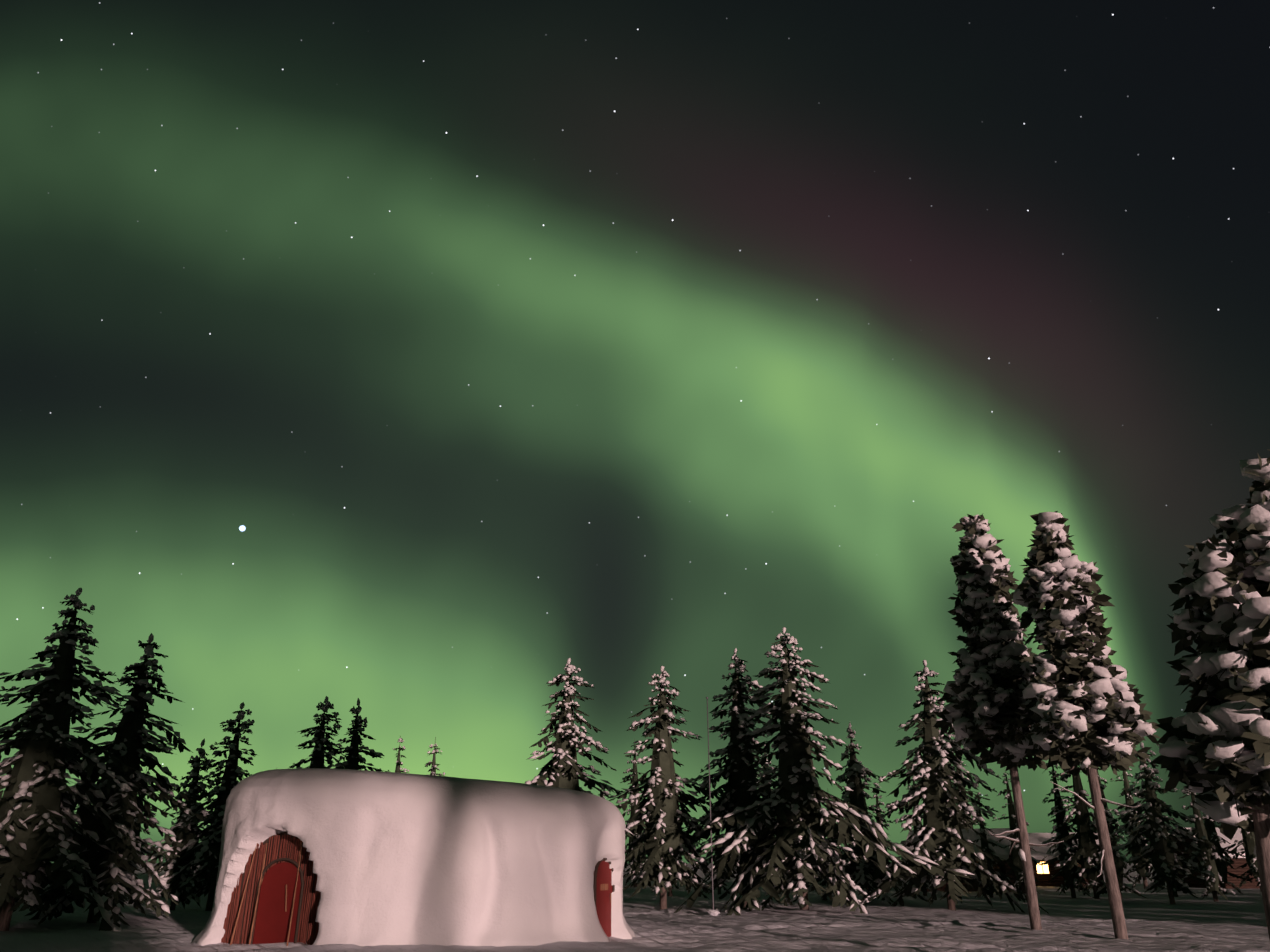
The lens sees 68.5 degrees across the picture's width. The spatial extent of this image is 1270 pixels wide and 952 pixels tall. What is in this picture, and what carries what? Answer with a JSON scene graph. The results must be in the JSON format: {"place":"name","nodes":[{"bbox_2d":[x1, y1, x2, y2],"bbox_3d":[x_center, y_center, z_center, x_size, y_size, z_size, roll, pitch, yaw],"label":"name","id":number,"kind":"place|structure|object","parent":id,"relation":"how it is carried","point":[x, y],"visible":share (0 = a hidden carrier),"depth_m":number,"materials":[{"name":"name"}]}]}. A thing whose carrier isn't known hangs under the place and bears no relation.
{"place":"outdoors","nodes":[
{"label":"outdoors","id":0,"kind":"place"},
{"bbox_2d":[0,863,1269,951],"bbox_3d":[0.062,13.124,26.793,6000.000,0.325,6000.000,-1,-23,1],"label":"snow ground","id":1,"kind":"structure","parent":0,"point":[1156,922],"depth_m":27.75,"materials":[{"name":"white snow"}]},
{"bbox_2d":[38,769,75,894],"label":"spruce","id":2,"kind":"object","parent":1,"relation":"on","point":[51,860],"visible":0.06,"depth_m":51.41,"materials":[{"name":"green plant"}]},
{"bbox_2d":[45,782,95,888],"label":"spruce","id":3,"kind":"object","parent":1,"relation":"on","point":[71,851],"visible":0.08,"depth_m":64.99,"materials":[{"name":"green plant"}]},
{"bbox_2d":[0,588,147,930],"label":"spruce","id":4,"kind":"object","parent":1,"relation":"on","point":[38,792],"visible":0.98,"depth_m":28.39,"materials":[{"name":"green plant"}]},
{"bbox_2d":[13,633,210,927],"bbox_3d":[-17.788,10.368,32.322,6.346,9.897,6.816,-1,-23,1],"label":"spruce","id":5,"kind":"object","parent":1,"relation":"on","point":[116,877],"visible":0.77,"depth_m":31.77,"materials":[{"name":"green plant"}]},
{"bbox_2d":[127,768,159,871],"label":"spruce","id":6,"kind":"object","parent":1,"relation":"on","point":[137,833],"visible":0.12,"depth_m":62.04,"materials":[{"name":"green plant"}]},
{"bbox_2d":[152,799,183,897],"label":"spruce","id":7,"kind":"object","parent":1,"relation":"on","point":[172,824],"visible":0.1,"depth_m":52.00,"materials":[{"name":"green plant"}]},
{"bbox_2d":[128,738,215,909],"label":"spruce","id":8,"kind":"object","parent":1,"relation":"on","point":[196,788],"visible":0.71,"depth_m":37.98,"materials":[{"name":"green plant"}]},
{"bbox_2d":[160,702,256,910],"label":"spruce","id":9,"kind":"object","parent":1,"relation":"on","point":[206,850],"visible":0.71,"depth_m":37.84,"materials":[{"name":"green plant"}]},
{"bbox_2d":[288,696,348,768],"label":"spruce","id":10,"kind":"object","parent":1,"relation":"on","point":[320,740],"visible":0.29,"depth_m":42.31,"materials":[{"name":"green plant"}]},
{"bbox_2d":[327,698,388,771],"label":"spruce","id":11,"kind":"object","parent":1,"relation":"on","point":[353,751],"visible":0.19,"depth_m":43.41,"materials":[{"name":"green plant"}]},
{"bbox_2d":[393,736,408,772],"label":"spruce","id":12,"kind":"object","parent":1,"relation":"on","point":[398,763],"visible":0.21,"depth_m":57.85,"materials":[{"name":"green plant"}]},
{"bbox_2d":[193,768,634,946],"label":"snow hall","id":13,"kind":"structure","parent":1,"relation":"on","point":[406,859],"depth_m":23.04,"materials":[{"name":"white snow"}]},
{"bbox_2d":[221,832,320,945],"bbox_3d":[-8.795,10.129,22.856,2.912,2.674,0.398,-6,-23,14],"label":"door","id":14,"kind":"structure","parent":13,"relation":"attached to","point":[275,896],"depth_m":22.90,"materials":[{"name":"brown wood"}]},
{"bbox_2d":[593,858,614,936],"bbox_3d":[-0.831,11.131,24.503,0.154,2.079,1.106,-11,-25,24],"label":"side door","id":15,"kind":"structure","parent":13,"relation":"attached to","point":[603,888],"depth_m":24.52,"materials":[{"name":"red wood"}]},
{"bbox_2d":[425,737,444,775],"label":"spruce","id":16,"kind":"object","parent":1,"relation":"on","point":[435,751],"visible":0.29,"depth_m":60.10,"materials":[{"name":"green plant"}]},
{"bbox_2d":[525,658,631,836],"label":"spruce","id":17,"kind":"object","parent":1,"relation":"on","point":[563,770],"visible":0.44,"depth_m":40.91,"materials":[{"name":"green plant"}]},
{"bbox_2d":[620,740,654,886],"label":"spruce","id":18,"kind":"object","parent":1,"relation":"on","point":[635,864],"visible":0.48,"depth_m":78.09,"materials":[{"name":"green plant"}]},
{"bbox_2d":[607,666,735,909],"bbox_3d":[0.922,13.944,42.158,5.621,10.492,5.872,13,-26,-28],"label":"spruce","id":19,"kind":"object","parent":1,"relation":"on","point":[665,838],"visible":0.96,"depth_m":40.87,"materials":[{"name":"green plant"}]},
{"bbox_2d":[644,830,698,895],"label":"spruce","id":20,"kind":"object","parent":1,"relation":"on","point":[670,889],"visible":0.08,"depth_m":55.41,"materials":[{"name":"green plant"}]},
{"bbox_2d":[706,697,719,915],"bbox_3d":[3.023,13.107,37.482,0.483,8.357,0.516,-1,-23,1],"label":"flag pole","id":21,"kind":"object","parent":1,"relation":"on","point":[712,911],"visible":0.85,"depth_m":36.89,"materials":[{"name":"grey metal"}]},
{"bbox_2d":[704,830,730,894],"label":"spruce","id":22,"kind":"object","parent":1,"relation":"on","point":[724,888],"visible":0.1,"depth_m":57.50,"materials":[{"name":"green plant"}]},
{"bbox_2d":[669,648,844,910],"bbox_3d":[5.431,13.956,43.766,8.080,11.701,7.671,-1,-23,1],"label":"spruce","id":23,"kind":"object","parent":1,"relation":"on","point":[737,772],"visible":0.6,"depth_m":43.14,"materials":[{"name":"green plant"}]},
{"bbox_2d":[756,744,774,838],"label":"spruce","id":24,"kind":"object","parent":1,"relation":"on","point":[765,775],"visible":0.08,"depth_m":72.87,"materials":[{"name":"green plant"}]},
{"bbox_2d":[673,627,974,915],"bbox_3d":[7.755,12.467,39.283,11.100,12.976,9.573,-14,-26,30],"label":"spruce","id":25,"kind":"object","parent":1,"relation":"on","point":[801,848],"visible":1,"depth_m":38.62,"materials":[{"name":"green plant"}]},
{"bbox_2d":[816,788,849,894],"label":"spruce","id":26,"kind":"object","parent":1,"relation":"on","point":[831,840],"visible":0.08,"depth_m":56.25,"materials":[{"name":"green plant"}]},
{"bbox_2d":[790,722,932,904],"bbox_3d":[11.615,17.305,47.867,5.433,9.028,7.567,17,-28,-35],"label":"spruce","id":27,"kind":"object","parent":1,"relation":"on","point":[864,875],"visible":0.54,"depth_m":47.11,"materials":[{"name":"green plant"}]},
{"bbox_2d":[869,783,898,876],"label":"spruce","id":28,"kind":"object","parent":1,"relation":"on","point":[881,823],"visible":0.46,"depth_m":75.50,"materials":[{"name":"green plant"}]},
{"bbox_2d":[890,770,942,897],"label":"spruce","id":29,"kind":"object","parent":1,"relation":"on","point":[918,827],"visible":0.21,"depth_m":54.67,"materials":[{"name":"green plant"}]},
{"bbox_2d":[857,660,1048,913],"bbox_3d":[13.088,13.450,40.525,7.618,10.965,7.134,-7,-24,17],"label":"spruce","id":30,"kind":"object","parent":1,"relation":"on","point":[940,840],"visible":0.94,"depth_m":39.74,"materials":[{"name":"green plant"}]},
{"bbox_2d":[901,828,1021,891],"bbox_3d":[23.073,26.975,65.602,7.120,4.065,5.620,-13,-26,29],"label":"cabin","id":31,"kind":"object","parent":1,"relation":"on","point":[1005,854],"visible":0.12,"depth_m":63.68,"materials":[{"name":"brown wood"}]},
{"bbox_2d":[952,751,986,828],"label":"spruce","id":32,"kind":"object","parent":1,"relation":"on","point":[963,813],"visible":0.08,"depth_m":70.51,"materials":[{"name":"green plant"}]},
{"bbox_2d":[968,793,1011,898],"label":"spruce","id":33,"kind":"object","parent":1,"relation":"on","point":[984,843],"visible":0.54,"depth_m":54.09,"materials":[{"name":"green plant"}]},
{"bbox_2d":[933,514,1062,929],"bbox_3d":[11.847,7.459,29.844,4.125,13.053,4.018,-1,-23,1],"label":"pine","id":34,"kind":"object","parent":1,"relation":"on","point":[982,696],"visible":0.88,"depth_m":29.62,"materials":[{"name":"green plant"}]},
{"bbox_2d":[992,771,1039,893],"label":"spruce","id":35,"kind":"object","parent":1,"relation":"on","point":[1015,858],"visible":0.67,"depth_m":60.28,"materials":[{"name":"green plant"}]},
{"bbox_2d":[1028,832,1103,886],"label":"cabin","id":36,"kind":"object","parent":1,"relation":"on","point":[1043,874],"visible":0.25,"depth_m":78.78,"materials":[{"name":"brown wood"}]},
{"bbox_2d":[1040,763,1100,897],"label":"spruce","id":37,"kind":"object","parent":1,"relation":"on","point":[1070,877],"visible":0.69,"depth_m":53.70,"materials":[{"name":"green plant"}]},
{"bbox_2d":[1012,511,1159,938],"bbox_3d":[12.541,6.603,26.224,3.475,11.863,3.636,-1,-23,1],"label":"pine","id":38,"kind":"object","parent":1,"relation":"on","point":[1085,706],"visible":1,"depth_m":26.00,"materials":[{"name":"green plant"}]},
{"bbox_2d":[1047,765,1126,898],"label":"spruce","id":39,"kind":"object","parent":1,"relation":"on","point":[1085,835],"visible":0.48,"depth_m":52.14,"materials":[{"name":"green plant"}]},
{"bbox_2d":[1071,766,1145,899],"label":"spruce","id":40,"kind":"object","parent":1,"relation":"on","point":[1120,861],"visible":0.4,"depth_m":51.21,"materials":[{"name":"green plant"}]},
{"bbox_2d":[1109,769,1178,888],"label":"spruce","id":41,"kind":"object","parent":1,"relation":"on","point":[1129,801],"visible":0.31,"depth_m":69.27,"materials":[{"name":"green plant"}]},
{"bbox_2d":[1106,742,1214,903],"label":"spruce","id":42,"kind":"object","parent":1,"relation":"on","point":[1167,862],"visible":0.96,"depth_m":44.85,"materials":[{"name":"green plant"}]},
{"bbox_2d":[1142,810,1199,896],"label":"spruce","id":43,"kind":"object","parent":1,"relation":"on","point":[1175,889],"visible":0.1,"depth_m":55.92,"materials":[{"name":"green plant"}]},
{"bbox_2d":[1179,788,1234,901],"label":"spruce","id":44,"kind":"object","parent":1,"relation":"on","point":[1211,883],"visible":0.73,"depth_m":47.80,"materials":[{"name":"green plant"}]},
{"bbox_2d":[1150,449,1269,939],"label":"pine","id":45,"kind":"object","parent":1,"relation":"on","point":[1223,724],"visible":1,"depth_m":16.33,"materials":[{"name":"green plant"}]},
{"bbox_2d":[1173,828,1259,888],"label":"cabin","id":46,"kind":"object","parent":1,"relation":"on","point":[1238,862],"visible":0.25,"depth_m":72.79,"materials":[{"name":"brown wood"}]},
{"bbox_2d":[1182,793,1251,893],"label":"spruce","id":47,"kind":"object","parent":1,"relation":"on","point":[1223,863],"visible":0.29,"depth_m":59.45,"materials":[{"name":"green plant"}]},
{"bbox_2d":[1224,815,1260,890],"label":"spruce","id":48,"kind":"object","parent":1,"relation":"on","point":[1248,841],"visible":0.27,"depth_m":63.44,"materials":[{"name":"green plant"}]},
{"bbox_2d":[0,0,1269,862],"label":"sky","id":49,"kind":"structure","parent":0,"point":[416,361],"materials":[{"name":"green"}]}
]}

